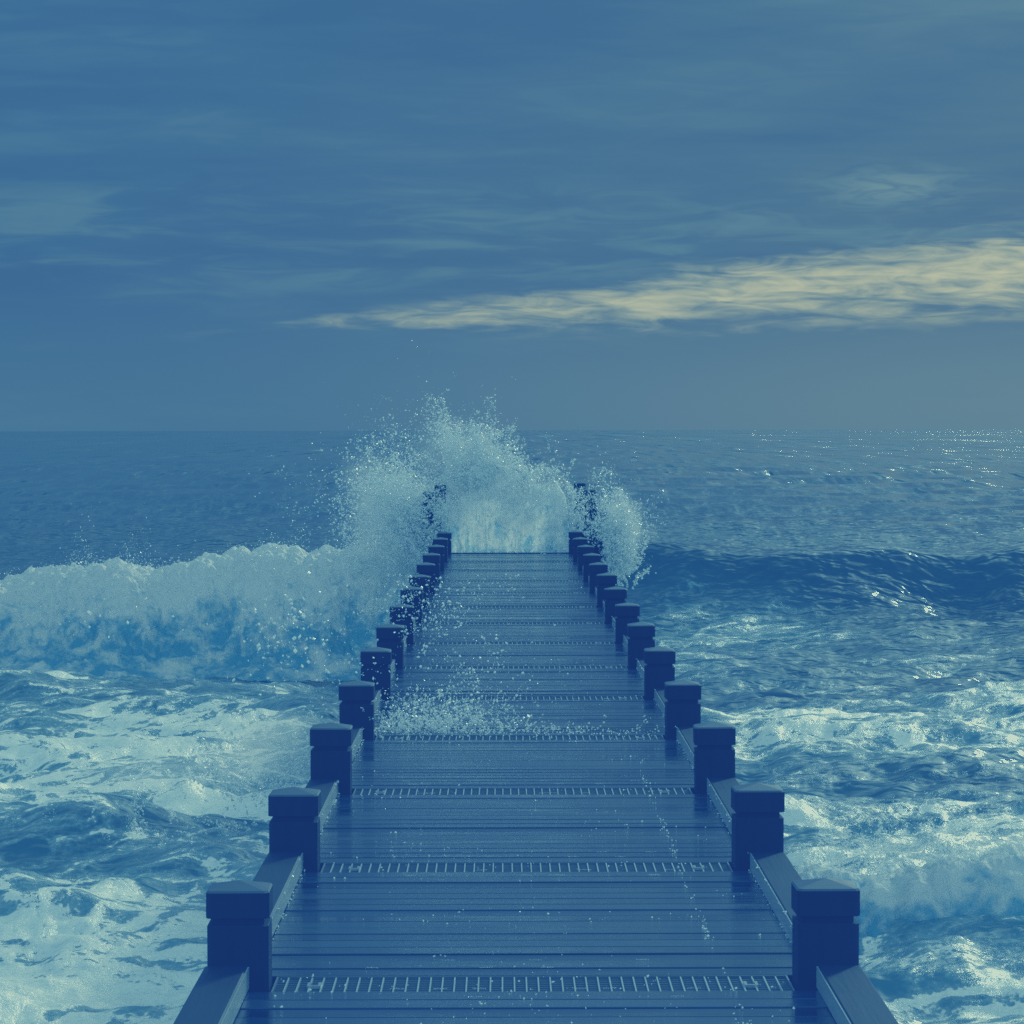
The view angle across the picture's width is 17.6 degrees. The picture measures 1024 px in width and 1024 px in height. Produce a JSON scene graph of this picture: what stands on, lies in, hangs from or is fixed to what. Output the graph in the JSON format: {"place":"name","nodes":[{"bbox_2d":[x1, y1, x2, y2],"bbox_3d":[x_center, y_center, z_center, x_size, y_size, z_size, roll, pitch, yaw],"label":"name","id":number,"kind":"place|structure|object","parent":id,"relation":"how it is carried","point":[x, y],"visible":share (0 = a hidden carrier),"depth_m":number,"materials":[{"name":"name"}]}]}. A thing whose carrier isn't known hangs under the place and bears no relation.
{"place":"outdoors","nodes":[
{"label":"outdoors","id":0,"kind":"place"},
{"bbox_2d":[19,571,376,777],"bbox_3d":[-2.779,1.362,32.025,4.126,1.815,16.047,0,1,-9],"label":"flying spray","id":1,"kind":"object","parent":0,"point":[258,644],"visible":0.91,"depth_m":29.56,"materials":[{"name":"white liquid"}]},
{"bbox_2d":[290,574,581,737],"bbox_3d":[-0.680,0.686,24.950,2.206,0.939,12.157,0,1,-3],"label":"falling spray","id":2,"kind":"object","parent":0,"point":[426,646],"visible":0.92,"depth_m":20.99,"materials":[{"name":"white liquid"}]},
{"bbox_2d":[0,429,1023,1023],"bbox_3d":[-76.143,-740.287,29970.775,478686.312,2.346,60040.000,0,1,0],"label":"sea","id":3,"kind":"structure","parent":0,"point":[836,617],"depth_m":45.27,"materials":[{"name":"liquid"}]},
{"bbox_2d":[42,678,319,848],"bbox_3d":[-2.062,2.040,26.924,3.512,1.269,3.059,0,1,0],"label":"side splash","id":4,"kind":"object","parent":3,"relation":"on","point":[243,780],"visible":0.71,"depth_m":27.40,"materials":[{"name":"white liquid"}]},
{"bbox_2d":[0,454,431,681],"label":"breaking wave","id":5,"kind":"object","parent":3,"relation":"on","point":[152,639],"visible":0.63,"depth_m":48.30,"materials":[{"name":"white liquid"}]},
{"bbox_2d":[246,340,665,590],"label":"splash","id":6,"kind":"object","parent":3,"relation":"on","point":[496,510],"visible":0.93,"depth_m":47.86,"materials":[{"name":"white liquid"}]},
{"bbox_2d":[173,482,898,1023],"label":"pier","id":7,"kind":"structure","parent":3,"relation":"in","point":[335,930],"depth_m":13.23,"materials":[{"name":"wood"}]},
{"bbox_2d":[306,678,664,739],"bbox_3d":[0.016,1.175,19.213,2.426,0.490,1.269,0,1,0],"label":"deck splash","id":8,"kind":"object","parent":7,"relation":"on","point":[433,723],"visible":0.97,"depth_m":19.22,"materials":[{"name":"white liquid"}]},
{"bbox_2d":[272,610,794,1023],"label":"water beads","id":9,"kind":"object","parent":7,"relation":"on","point":[742,1007],"visible":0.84,"depth_m":13.04},
{"bbox_2d":[795,777,1023,937],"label":"wave","id":10,"kind":"object","parent":3,"relation":"on","point":[991,881],"visible":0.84,"depth_m":21.61,"materials":[{"name":"white liquid"}]},
{"bbox_2d":[0,0,1023,431],"label":"sky","id":11,"kind":"structure","parent":0,"point":[649,214],"materials":[{"name":"blue"}]}
]}

